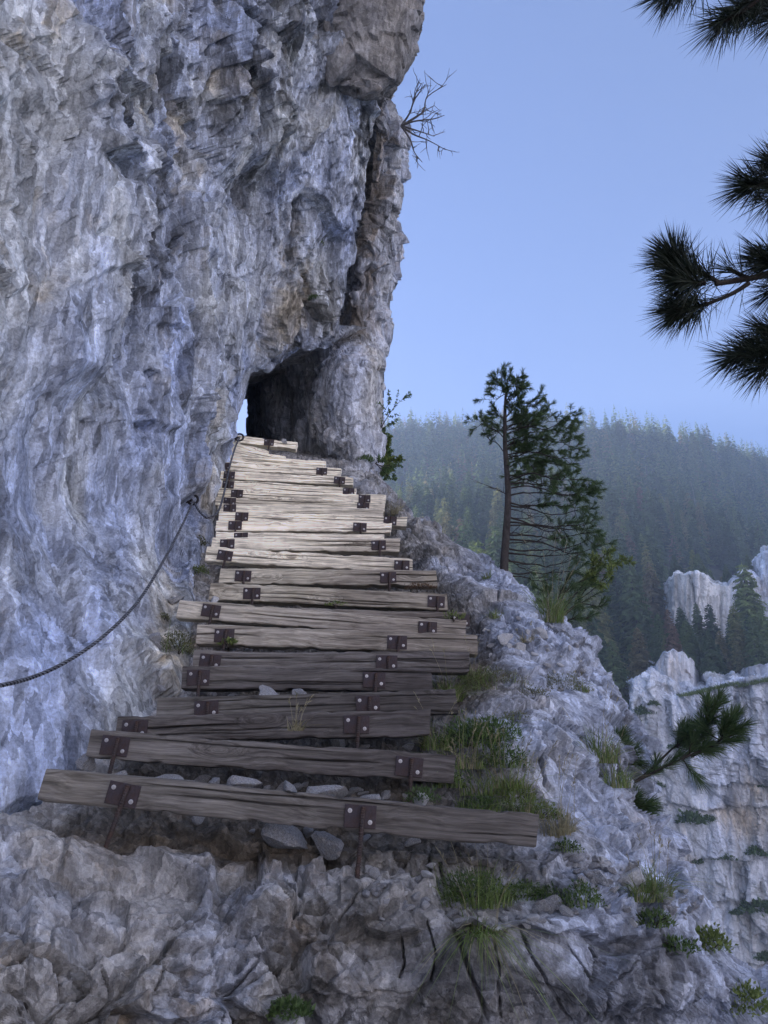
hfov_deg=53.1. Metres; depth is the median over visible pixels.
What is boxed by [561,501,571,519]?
spruce tree
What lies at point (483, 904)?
grass tuft
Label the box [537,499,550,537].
spruce tree
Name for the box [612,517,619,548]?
spruce tree
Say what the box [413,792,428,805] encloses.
stone
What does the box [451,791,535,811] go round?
leafy herb
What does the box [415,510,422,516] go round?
spruce tree
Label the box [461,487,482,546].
spruce tree
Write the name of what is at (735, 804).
cliff
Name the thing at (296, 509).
timber step
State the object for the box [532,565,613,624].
pine shrub
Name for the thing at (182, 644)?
flowering cushion
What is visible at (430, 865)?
stone
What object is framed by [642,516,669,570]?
spruce tree
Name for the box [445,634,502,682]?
grass tuft
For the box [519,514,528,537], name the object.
spruce tree
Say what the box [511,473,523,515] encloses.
spruce tree
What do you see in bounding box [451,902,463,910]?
stone
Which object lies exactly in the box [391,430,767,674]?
hill
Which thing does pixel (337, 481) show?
timber step
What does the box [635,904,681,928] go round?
bushy herb
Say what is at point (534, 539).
spruce tree
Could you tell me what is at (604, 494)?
spruce tree
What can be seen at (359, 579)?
timber step
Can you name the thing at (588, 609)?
spruce tree
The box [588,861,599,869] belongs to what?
stone
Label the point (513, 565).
spruce tree
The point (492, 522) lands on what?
spruce tree
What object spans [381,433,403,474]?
leafy shrub
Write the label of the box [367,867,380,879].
stone
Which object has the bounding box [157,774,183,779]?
stone
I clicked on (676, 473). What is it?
forest
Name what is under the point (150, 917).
ground
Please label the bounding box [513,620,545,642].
grass tuft
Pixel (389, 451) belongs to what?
leafy shrub
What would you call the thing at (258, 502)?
timber step
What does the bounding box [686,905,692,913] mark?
stone
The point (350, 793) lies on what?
stone
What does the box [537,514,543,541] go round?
spruce tree
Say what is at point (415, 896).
stone
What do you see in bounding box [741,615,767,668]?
spruce tree
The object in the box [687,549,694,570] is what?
spruce tree
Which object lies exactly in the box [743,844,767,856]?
shrub
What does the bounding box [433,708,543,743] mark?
leafy herb
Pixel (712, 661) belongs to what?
spruce tree
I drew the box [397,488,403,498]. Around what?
spruce tree
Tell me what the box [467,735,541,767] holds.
leafy herb
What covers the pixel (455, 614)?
sprouting herb
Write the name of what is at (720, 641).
spruce tree
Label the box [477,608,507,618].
grass tuft
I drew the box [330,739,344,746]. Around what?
stone
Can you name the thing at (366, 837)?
stone
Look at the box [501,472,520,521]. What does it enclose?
spruce tree
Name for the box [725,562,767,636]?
spruce tree
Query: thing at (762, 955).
shrub
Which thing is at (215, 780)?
stone
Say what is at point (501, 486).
spruce tree
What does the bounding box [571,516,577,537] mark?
spruce tree
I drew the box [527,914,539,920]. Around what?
stone
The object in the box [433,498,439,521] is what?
spruce tree
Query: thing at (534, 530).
spruce tree
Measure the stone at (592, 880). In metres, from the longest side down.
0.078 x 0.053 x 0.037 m
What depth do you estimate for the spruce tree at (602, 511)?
299.63 m
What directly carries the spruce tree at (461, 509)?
on the hill
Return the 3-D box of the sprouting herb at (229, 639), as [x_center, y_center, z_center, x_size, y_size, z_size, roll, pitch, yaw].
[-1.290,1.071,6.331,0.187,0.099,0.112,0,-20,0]
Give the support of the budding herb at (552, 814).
on the ground at (150, 917)
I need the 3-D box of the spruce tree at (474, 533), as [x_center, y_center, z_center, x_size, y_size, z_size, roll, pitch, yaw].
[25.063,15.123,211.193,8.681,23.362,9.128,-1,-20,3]
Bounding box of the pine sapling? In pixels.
[613,683,762,816]
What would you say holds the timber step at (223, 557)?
on the ground at (150, 917)
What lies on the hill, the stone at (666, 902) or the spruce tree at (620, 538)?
the spruce tree at (620, 538)
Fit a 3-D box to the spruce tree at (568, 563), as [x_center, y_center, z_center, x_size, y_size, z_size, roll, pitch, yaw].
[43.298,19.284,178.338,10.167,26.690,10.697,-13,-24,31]
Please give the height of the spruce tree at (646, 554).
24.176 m
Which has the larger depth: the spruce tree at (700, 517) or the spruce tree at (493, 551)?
the spruce tree at (700, 517)
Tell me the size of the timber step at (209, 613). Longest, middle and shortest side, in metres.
2.553 x 0.314 x 0.205 m
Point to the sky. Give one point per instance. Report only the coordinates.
(574, 130)
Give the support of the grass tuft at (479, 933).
on the ground at (150, 917)
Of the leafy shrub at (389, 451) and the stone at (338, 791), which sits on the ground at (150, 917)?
the stone at (338, 791)
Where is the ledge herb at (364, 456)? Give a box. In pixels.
[353,453,374,461]
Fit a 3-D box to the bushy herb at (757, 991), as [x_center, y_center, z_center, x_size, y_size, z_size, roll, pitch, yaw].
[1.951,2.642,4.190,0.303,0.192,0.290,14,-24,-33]
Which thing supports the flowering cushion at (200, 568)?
on the ground at (150, 917)
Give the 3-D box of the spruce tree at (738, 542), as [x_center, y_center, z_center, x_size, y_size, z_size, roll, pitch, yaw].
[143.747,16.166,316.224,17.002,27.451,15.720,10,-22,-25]
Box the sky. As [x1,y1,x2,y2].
[236,0,767,456]
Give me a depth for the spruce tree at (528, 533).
208.71 m
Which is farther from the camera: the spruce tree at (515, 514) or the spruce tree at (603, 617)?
the spruce tree at (515, 514)
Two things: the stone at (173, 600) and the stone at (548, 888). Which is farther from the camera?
the stone at (173, 600)
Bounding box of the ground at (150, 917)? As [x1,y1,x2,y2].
[0,435,767,1023]
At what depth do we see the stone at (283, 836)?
4.10 m
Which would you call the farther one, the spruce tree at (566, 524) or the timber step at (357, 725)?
the spruce tree at (566, 524)
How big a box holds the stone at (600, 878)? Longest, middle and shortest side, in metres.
0.212 x 0.150 x 0.070 m
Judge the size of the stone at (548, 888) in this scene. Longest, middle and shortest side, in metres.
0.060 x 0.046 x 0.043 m
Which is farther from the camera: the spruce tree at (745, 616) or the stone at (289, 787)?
the spruce tree at (745, 616)
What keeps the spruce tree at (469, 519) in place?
on the hill
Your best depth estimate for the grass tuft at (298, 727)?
4.63 m
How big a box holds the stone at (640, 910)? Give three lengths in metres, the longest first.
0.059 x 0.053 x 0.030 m
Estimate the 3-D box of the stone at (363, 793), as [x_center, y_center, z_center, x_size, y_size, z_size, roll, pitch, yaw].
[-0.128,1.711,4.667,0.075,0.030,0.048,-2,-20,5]
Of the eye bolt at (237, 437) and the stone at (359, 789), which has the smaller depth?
the stone at (359, 789)
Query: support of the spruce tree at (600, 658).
on the hill
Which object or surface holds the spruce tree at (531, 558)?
on the hill
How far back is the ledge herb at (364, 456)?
13.01 m
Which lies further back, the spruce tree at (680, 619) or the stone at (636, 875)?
the spruce tree at (680, 619)
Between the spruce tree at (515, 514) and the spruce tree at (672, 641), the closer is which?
the spruce tree at (672, 641)
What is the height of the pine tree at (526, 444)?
2.775 m
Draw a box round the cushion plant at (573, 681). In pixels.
[542,670,593,690]
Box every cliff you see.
[0,0,424,814]
[625,545,767,969]
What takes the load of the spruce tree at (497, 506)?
on the hill
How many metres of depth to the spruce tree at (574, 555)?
189.15 m
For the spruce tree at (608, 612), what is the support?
on the hill
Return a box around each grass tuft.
[278,692,329,730]
[373,846,646,1023]
[377,483,413,515]
[403,691,474,750]
[412,703,511,769]
[413,733,535,795]
[428,638,540,701]
[440,843,586,912]
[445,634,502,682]
[469,740,590,815]
[471,727,578,788]
[475,567,499,579]
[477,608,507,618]
[484,534,619,623]
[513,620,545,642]
[519,751,662,837]
[562,685,641,763]
[573,670,601,692]
[599,723,657,787]
[605,840,709,903]
[615,820,729,896]
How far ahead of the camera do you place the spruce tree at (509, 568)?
144.92 m
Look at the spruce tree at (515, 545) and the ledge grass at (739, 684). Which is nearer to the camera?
the ledge grass at (739, 684)
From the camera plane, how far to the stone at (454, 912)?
3.77 m
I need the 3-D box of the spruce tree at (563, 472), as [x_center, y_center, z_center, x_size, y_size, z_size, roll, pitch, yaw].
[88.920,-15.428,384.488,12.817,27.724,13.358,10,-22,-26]
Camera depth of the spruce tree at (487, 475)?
349.80 m
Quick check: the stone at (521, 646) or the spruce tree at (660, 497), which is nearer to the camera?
the stone at (521, 646)
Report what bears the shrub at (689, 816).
on the cliff at (735, 804)
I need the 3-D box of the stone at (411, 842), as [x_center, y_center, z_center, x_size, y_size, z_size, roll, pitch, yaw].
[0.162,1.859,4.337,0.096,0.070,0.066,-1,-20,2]
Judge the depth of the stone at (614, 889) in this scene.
4.08 m
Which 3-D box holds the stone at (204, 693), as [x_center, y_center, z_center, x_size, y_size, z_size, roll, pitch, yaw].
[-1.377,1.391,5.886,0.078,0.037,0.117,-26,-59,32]
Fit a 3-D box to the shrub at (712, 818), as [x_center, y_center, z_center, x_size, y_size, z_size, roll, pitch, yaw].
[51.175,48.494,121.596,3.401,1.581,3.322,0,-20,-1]
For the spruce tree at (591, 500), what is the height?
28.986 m
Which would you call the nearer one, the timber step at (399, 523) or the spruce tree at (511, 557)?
the timber step at (399, 523)
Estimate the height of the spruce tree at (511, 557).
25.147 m
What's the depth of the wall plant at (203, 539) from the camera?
9.42 m
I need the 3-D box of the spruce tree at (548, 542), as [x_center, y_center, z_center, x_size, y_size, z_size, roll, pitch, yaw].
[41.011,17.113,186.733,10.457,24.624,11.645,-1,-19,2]
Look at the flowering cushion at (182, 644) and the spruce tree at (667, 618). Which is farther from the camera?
the spruce tree at (667, 618)
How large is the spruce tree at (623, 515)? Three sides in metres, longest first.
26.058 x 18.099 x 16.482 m
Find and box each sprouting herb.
[217,636,237,647]
[324,600,347,607]
[443,610,465,621]
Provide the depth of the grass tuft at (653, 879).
4.32 m
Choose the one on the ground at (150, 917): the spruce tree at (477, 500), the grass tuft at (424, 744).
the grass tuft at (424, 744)
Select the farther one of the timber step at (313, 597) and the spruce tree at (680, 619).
the spruce tree at (680, 619)
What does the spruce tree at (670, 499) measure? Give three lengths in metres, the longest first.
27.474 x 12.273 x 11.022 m
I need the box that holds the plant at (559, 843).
[550,836,584,853]
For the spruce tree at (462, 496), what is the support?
on the hill
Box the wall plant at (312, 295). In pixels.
[306,293,319,300]
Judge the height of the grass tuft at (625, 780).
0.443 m
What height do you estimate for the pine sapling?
1.262 m
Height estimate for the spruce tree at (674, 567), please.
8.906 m
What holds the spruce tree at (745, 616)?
on the cliff at (735, 804)
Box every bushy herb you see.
[264,993,315,1021]
[406,852,551,909]
[495,878,548,902]
[521,881,588,897]
[545,878,616,909]
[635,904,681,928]
[662,933,701,958]
[695,921,738,953]
[722,978,767,1019]
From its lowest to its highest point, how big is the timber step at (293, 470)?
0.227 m
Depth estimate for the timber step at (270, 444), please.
12.63 m
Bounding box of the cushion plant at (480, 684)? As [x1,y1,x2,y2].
[454,674,497,690]
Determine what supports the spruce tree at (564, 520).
on the hill
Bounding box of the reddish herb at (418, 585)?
[404,582,436,590]
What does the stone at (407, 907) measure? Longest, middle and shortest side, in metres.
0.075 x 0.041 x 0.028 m
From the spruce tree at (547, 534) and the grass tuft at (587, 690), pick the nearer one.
the grass tuft at (587, 690)
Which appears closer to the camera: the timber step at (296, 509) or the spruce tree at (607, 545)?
the timber step at (296, 509)
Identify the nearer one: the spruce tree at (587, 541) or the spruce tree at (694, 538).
the spruce tree at (587, 541)
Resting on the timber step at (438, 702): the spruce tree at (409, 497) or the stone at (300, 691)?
the stone at (300, 691)
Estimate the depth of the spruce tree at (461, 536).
200.57 m
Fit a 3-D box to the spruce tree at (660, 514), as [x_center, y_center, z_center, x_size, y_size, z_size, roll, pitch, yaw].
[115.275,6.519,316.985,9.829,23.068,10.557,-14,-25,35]
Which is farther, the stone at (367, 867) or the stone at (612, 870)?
the stone at (612, 870)
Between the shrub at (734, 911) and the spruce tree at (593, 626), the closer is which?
the shrub at (734, 911)
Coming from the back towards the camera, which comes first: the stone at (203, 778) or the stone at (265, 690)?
the stone at (265, 690)
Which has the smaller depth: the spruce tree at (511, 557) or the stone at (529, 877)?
the stone at (529, 877)
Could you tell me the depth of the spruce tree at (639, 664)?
143.14 m
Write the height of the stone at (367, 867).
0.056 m
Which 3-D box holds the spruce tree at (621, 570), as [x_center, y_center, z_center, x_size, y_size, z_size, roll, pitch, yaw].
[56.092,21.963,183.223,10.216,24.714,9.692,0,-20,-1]
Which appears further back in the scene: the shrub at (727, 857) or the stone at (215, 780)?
the shrub at (727, 857)
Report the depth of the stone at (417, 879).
3.85 m
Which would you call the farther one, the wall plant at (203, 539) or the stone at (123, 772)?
the wall plant at (203, 539)
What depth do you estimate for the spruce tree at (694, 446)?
603.49 m
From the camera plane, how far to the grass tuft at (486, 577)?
8.81 m
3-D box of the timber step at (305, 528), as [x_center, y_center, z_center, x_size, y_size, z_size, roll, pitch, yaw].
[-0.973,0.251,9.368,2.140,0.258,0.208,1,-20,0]
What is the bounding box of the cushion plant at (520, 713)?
[498,710,531,719]
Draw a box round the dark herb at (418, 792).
[403,784,443,802]
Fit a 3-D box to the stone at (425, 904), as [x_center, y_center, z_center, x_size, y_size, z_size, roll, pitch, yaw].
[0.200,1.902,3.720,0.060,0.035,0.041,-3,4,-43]
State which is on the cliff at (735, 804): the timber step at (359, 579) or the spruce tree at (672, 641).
the spruce tree at (672, 641)
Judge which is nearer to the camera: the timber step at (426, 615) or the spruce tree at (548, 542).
the timber step at (426, 615)
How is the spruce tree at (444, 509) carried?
on the hill
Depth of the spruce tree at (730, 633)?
142.22 m
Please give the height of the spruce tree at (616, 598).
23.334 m
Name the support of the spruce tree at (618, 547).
on the hill
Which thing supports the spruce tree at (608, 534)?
on the hill
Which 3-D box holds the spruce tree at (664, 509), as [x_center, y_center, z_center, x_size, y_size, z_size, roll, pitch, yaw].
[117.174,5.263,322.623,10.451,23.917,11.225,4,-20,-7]
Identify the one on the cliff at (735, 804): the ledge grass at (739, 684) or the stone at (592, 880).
the ledge grass at (739, 684)
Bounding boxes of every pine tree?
[463,362,617,590]
[627,0,767,400]
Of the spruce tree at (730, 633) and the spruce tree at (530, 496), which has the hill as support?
the spruce tree at (530, 496)
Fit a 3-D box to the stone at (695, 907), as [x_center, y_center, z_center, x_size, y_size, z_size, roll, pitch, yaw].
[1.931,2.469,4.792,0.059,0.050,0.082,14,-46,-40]
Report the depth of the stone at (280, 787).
4.68 m
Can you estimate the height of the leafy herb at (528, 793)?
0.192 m
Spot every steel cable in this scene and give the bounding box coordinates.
[0,500,193,687]
[194,437,239,518]
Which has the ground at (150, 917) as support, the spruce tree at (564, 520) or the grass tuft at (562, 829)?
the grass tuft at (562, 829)
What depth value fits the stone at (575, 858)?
4.22 m
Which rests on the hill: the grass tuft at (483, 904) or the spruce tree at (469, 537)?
the spruce tree at (469, 537)
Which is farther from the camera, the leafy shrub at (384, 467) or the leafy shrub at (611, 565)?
the leafy shrub at (384, 467)
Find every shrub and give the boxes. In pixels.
[375,454,405,480]
[376,389,411,456]
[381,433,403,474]
[400,70,454,169]
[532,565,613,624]
[578,544,637,599]
[632,704,656,715]
[647,700,660,705]
[674,808,707,824]
[692,858,703,864]
[701,814,716,822]
[711,853,738,860]
[728,908,742,914]
[737,896,767,917]
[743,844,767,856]
[751,950,767,961]
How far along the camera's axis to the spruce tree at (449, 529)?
226.09 m
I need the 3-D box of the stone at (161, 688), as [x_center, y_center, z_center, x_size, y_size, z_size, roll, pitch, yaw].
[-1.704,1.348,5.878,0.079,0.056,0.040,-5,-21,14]
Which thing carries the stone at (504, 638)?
on the ground at (150, 917)
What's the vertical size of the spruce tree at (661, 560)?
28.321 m
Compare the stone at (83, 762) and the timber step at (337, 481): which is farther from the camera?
the timber step at (337, 481)
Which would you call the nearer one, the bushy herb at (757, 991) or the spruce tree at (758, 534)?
the bushy herb at (757, 991)
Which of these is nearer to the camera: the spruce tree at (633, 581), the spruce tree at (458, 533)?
the spruce tree at (633, 581)
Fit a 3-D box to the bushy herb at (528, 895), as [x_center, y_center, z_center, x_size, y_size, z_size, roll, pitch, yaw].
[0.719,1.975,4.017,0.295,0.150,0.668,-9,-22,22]
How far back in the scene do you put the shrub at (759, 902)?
116.03 m
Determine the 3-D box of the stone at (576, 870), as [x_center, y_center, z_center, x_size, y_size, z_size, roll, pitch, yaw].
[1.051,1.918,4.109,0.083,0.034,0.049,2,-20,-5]
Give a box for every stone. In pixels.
[75,753,96,771]
[115,770,126,774]
[149,632,160,643]
[155,641,162,650]
[157,685,165,691]
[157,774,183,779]
[167,595,184,603]
[191,816,204,825]
[194,775,209,782]
[200,692,208,695]
[208,777,219,783]
[211,596,218,601]
[226,775,262,787]
[259,685,277,694]
[261,823,307,848]
[276,782,283,790]
[283,780,296,792]
[292,688,306,693]
[293,783,302,790]
[303,827,312,837]
[306,785,347,797]
[310,831,343,859]
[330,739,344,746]
[346,791,358,796]
[349,787,363,791]
[357,791,368,795]
[359,794,380,799]
[362,890,369,897]
[363,834,370,842]
[365,865,371,874]
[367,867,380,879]
[372,891,381,895]
[381,790,390,799]
[402,743,414,750]
[402,904,414,910]
[404,838,420,846]
[411,891,420,901]
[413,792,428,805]
[414,874,422,883]
[420,900,430,909]
[421,870,432,877]
[425,862,435,868]
[446,911,451,918]
[450,908,458,915]
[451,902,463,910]
[454,918,463,922]
[477,909,482,915]
[497,633,512,645]
[499,916,507,922]
[508,902,522,910]
[515,642,525,651]
[515,914,521,919]
[522,919,530,928]
[525,874,531,883]
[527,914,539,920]
[532,895,563,911]
[533,627,547,639]
[536,917,546,923]
[540,865,546,875]
[546,883,552,892]
[559,905,572,916]
[563,851,573,856]
[568,854,583,862]
[573,867,587,873]
[577,875,584,883]
[581,870,608,886]
[584,870,594,878]
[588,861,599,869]
[589,877,596,884]
[592,855,599,861]
[599,857,610,865]
[603,867,616,874]
[609,886,618,892]
[620,867,645,886]
[622,905,631,912]
[628,861,634,869]
[630,918,637,927]
[636,907,645,915]
[660,894,670,904]
[671,906,676,914]
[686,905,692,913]
[691,904,699,910]
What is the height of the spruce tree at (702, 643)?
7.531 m
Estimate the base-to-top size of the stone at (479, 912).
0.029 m
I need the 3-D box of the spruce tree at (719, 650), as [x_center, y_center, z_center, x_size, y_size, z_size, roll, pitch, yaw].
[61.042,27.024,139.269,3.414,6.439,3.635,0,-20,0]
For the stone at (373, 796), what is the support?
on the ground at (150, 917)
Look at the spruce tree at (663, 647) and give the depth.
144.12 m
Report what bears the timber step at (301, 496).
on the ground at (150, 917)
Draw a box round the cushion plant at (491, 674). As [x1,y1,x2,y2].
[458,665,531,685]
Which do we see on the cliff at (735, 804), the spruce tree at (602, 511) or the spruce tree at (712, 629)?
the spruce tree at (712, 629)
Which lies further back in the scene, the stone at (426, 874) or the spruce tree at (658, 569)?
the spruce tree at (658, 569)
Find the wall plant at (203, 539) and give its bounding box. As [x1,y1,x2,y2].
[197,535,208,545]
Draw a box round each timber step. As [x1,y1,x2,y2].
[38,769,538,878]
[86,729,455,802]
[116,709,430,747]
[156,689,457,715]
[176,600,466,633]
[181,666,432,696]
[193,650,468,674]
[196,624,477,657]
[205,546,412,569]
[209,583,447,611]
[211,537,399,556]
[215,497,384,515]
[215,521,391,535]
[216,532,383,538]
[218,488,385,503]
[218,503,382,515]
[218,511,406,529]
[219,568,437,590]
[220,471,352,487]
[221,480,356,493]
[225,462,341,475]
[225,608,469,626]
[230,455,325,466]
[232,448,285,458]
[233,442,268,453]
[236,435,297,452]
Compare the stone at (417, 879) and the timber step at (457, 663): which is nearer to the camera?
the stone at (417, 879)
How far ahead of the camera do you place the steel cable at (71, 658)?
5.56 m
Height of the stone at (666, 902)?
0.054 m
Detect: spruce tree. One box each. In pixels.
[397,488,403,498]
[404,482,412,503]
[405,486,413,506]
[409,485,422,516]
[413,505,417,517]
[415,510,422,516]
[417,487,436,520]
[423,421,441,459]
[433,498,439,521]
[435,510,441,522]
[437,482,448,516]
[438,497,453,533]
[439,477,458,511]
[440,511,455,539]
[447,469,459,502]
[449,491,457,525]
[452,512,458,534]
[452,519,466,543]
[454,487,480,542]
[455,501,465,526]
[456,522,468,547]
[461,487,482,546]
[464,507,476,542]
[465,525,476,547]
[468,541,478,551]
[470,527,479,546]
[471,482,481,507]
[473,488,481,530]
[473,540,485,553]
[475,478,494,539]
[483,470,492,495]
[484,486,503,549]
[485,525,511,571]
[486,508,496,552]
[495,468,504,511]
[495,512,503,539]
[499,512,514,549]
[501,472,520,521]
[508,562,519,583]
[509,540,515,571]
[510,536,528,561]
[510,555,531,579]
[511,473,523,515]
[511,495,523,537]
[514,543,529,571]
[514,548,534,592]
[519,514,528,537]
[522,477,538,523]
[522,519,537,560]
[523,488,535,528]
[526,551,539,603]
[527,512,538,538]
[527,532,542,563]
[527,562,556,609]
[529,476,542,514]
[532,543,569,622]
[537,476,545,497]
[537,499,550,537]
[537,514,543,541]
[540,510,556,546]
[541,537,555,596]
[545,467,560,509]
[545,482,553,511]
[545,546,554,594]
[549,531,578,602]
[550,506,557,529]
[552,552,576,626]
[553,497,560,517]
[555,466,568,489]
[558,480,576,518]
[559,508,572,536]
[560,542,578,623]
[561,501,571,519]
[561,516,569,534]
[564,509,571,532]
[565,535,580,579]
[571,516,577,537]
[571,558,619,659]
[574,549,587,577]
[575,502,582,518]
[576,533,588,567]
[578,495,593,527]
[578,597,593,633]
[582,603,603,653]
[583,516,593,552]
[584,586,629,676]
[586,495,605,537]
[586,519,607,553]
[586,613,607,664]
[587,544,600,576]
[594,563,606,623]
[596,495,613,538]
[597,553,606,601]
[597,648,604,665]
[598,490,612,531]
[600,546,607,570]
[602,517,612,547]
[602,542,613,562]
[602,559,625,644]
[603,566,641,657]
[603,640,630,709]
[610,534,631,589]
[611,510,629,539]
[612,421,634,453]
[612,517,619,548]
[613,554,635,623]
[615,555,655,664]
[616,529,633,566]
[626,626,654,679]
[636,540,644,582]
[637,562,667,640]
[641,545,663,604]
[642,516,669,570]
[642,525,669,580]
[646,533,666,607]
[648,613,666,663]
[650,490,674,539]
[655,501,674,552]
[658,493,674,534]
[658,499,674,544]
[659,635,667,656]
[662,609,678,646]
[664,497,675,534]
[664,622,692,677]
[665,487,677,523]
[669,554,679,575]
[675,607,696,637]
[678,620,701,670]
[684,499,711,547]
[685,519,712,573]
[686,432,705,464]
[686,624,700,664]
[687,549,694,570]
[691,603,705,645]
[692,554,706,574]
[695,501,711,549]
[698,630,728,673]
[698,637,705,675]
[701,604,720,646]
[708,569,715,580]
[715,631,738,672]
[717,644,729,674]
[722,564,732,582]
[723,613,746,670]
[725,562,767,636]
[726,605,746,665]
[728,521,752,574]
[728,621,748,671]
[736,512,751,551]
[736,521,753,561]
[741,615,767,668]
[744,554,754,571]
[744,613,757,636]
[752,518,766,557]
[757,610,767,660]
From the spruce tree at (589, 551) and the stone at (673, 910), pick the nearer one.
the stone at (673, 910)
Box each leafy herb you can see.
[374,709,579,749]
[415,764,473,787]
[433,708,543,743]
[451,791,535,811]
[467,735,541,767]
[482,777,564,802]
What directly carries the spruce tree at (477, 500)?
on the hill
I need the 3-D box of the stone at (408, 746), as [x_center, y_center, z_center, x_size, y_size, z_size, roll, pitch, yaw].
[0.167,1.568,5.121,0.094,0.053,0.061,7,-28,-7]
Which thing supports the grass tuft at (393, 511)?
on the ground at (150, 917)
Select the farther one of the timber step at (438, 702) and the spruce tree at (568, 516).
the spruce tree at (568, 516)
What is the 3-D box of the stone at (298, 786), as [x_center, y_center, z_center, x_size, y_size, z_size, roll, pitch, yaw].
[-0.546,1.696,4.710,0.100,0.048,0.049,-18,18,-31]
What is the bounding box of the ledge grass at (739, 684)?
[676,677,767,696]
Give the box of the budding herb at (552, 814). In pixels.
[519,799,580,819]
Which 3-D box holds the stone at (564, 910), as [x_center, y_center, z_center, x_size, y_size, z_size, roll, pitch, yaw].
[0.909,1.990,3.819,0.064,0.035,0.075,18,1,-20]
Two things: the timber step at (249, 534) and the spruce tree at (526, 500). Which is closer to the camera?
the timber step at (249, 534)
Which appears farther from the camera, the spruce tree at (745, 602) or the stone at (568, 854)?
the spruce tree at (745, 602)
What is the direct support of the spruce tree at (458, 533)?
on the hill
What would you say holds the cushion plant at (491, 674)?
on the ground at (150, 917)
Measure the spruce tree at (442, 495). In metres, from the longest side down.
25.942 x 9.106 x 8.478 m
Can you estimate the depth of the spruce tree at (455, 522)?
257.02 m
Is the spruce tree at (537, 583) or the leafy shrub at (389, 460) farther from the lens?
the spruce tree at (537, 583)
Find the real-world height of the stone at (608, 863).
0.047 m
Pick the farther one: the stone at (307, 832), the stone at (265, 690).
the stone at (265, 690)
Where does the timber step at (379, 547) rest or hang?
on the ground at (150, 917)
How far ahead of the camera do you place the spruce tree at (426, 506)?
287.06 m
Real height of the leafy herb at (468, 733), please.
0.281 m
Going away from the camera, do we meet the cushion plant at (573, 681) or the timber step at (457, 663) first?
the timber step at (457, 663)
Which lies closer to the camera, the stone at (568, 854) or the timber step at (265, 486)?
the stone at (568, 854)
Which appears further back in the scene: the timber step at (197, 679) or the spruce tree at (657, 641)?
the spruce tree at (657, 641)
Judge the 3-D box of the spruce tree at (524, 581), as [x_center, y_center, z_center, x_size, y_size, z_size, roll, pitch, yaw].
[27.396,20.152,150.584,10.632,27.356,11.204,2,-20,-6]
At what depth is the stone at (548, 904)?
3.90 m
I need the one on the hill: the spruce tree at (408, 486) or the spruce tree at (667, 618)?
the spruce tree at (408, 486)
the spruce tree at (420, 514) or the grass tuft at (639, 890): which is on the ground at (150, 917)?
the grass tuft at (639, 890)
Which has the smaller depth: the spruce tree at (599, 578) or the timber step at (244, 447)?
the timber step at (244, 447)
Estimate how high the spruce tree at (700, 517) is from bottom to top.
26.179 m
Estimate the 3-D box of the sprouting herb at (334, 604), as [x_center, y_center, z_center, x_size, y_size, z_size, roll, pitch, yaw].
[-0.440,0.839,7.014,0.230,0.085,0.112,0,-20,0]
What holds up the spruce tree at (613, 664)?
on the cliff at (735, 804)
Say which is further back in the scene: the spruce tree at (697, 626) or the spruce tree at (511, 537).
the spruce tree at (511, 537)
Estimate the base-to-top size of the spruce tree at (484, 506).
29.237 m
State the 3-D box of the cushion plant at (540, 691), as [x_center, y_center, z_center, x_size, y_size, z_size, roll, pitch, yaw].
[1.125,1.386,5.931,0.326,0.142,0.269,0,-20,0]
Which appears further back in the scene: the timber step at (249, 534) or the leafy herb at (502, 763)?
the timber step at (249, 534)
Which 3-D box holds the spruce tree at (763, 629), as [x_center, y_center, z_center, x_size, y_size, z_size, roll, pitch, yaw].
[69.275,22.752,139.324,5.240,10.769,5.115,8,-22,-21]
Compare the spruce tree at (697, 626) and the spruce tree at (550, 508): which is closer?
the spruce tree at (697, 626)
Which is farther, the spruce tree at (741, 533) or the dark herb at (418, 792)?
the spruce tree at (741, 533)
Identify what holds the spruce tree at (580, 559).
on the hill
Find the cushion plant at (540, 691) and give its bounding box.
[518,682,552,697]
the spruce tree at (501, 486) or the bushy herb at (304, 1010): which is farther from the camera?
the spruce tree at (501, 486)
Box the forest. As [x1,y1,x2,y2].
[382,402,767,572]
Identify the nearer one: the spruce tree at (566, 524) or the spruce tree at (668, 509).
the spruce tree at (566, 524)
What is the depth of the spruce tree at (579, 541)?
219.87 m
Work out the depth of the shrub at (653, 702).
123.99 m
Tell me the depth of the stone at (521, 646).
6.53 m
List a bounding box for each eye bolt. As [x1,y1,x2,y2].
[186,494,198,504]
[234,433,243,441]
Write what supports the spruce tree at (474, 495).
on the hill
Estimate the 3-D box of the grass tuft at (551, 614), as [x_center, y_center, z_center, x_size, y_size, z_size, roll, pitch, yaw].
[1.600,0.595,7.419,1.453,0.950,1.414,0,-20,0]
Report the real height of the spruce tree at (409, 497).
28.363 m
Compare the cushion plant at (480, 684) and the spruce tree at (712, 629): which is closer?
the cushion plant at (480, 684)
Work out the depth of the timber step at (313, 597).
7.36 m
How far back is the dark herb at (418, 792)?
4.20 m
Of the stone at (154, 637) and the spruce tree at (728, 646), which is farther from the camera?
the spruce tree at (728, 646)
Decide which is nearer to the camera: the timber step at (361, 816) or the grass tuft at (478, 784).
the timber step at (361, 816)
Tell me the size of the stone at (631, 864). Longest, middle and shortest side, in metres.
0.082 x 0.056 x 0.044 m
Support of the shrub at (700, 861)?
on the cliff at (735, 804)
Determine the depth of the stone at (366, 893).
3.70 m
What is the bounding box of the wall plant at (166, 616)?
[161,612,169,620]
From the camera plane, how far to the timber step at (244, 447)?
12.39 m
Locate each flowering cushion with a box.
[160,615,197,656]
[192,564,209,574]
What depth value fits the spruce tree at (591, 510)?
274.21 m
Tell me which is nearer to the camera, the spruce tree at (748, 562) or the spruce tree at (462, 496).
the spruce tree at (748, 562)

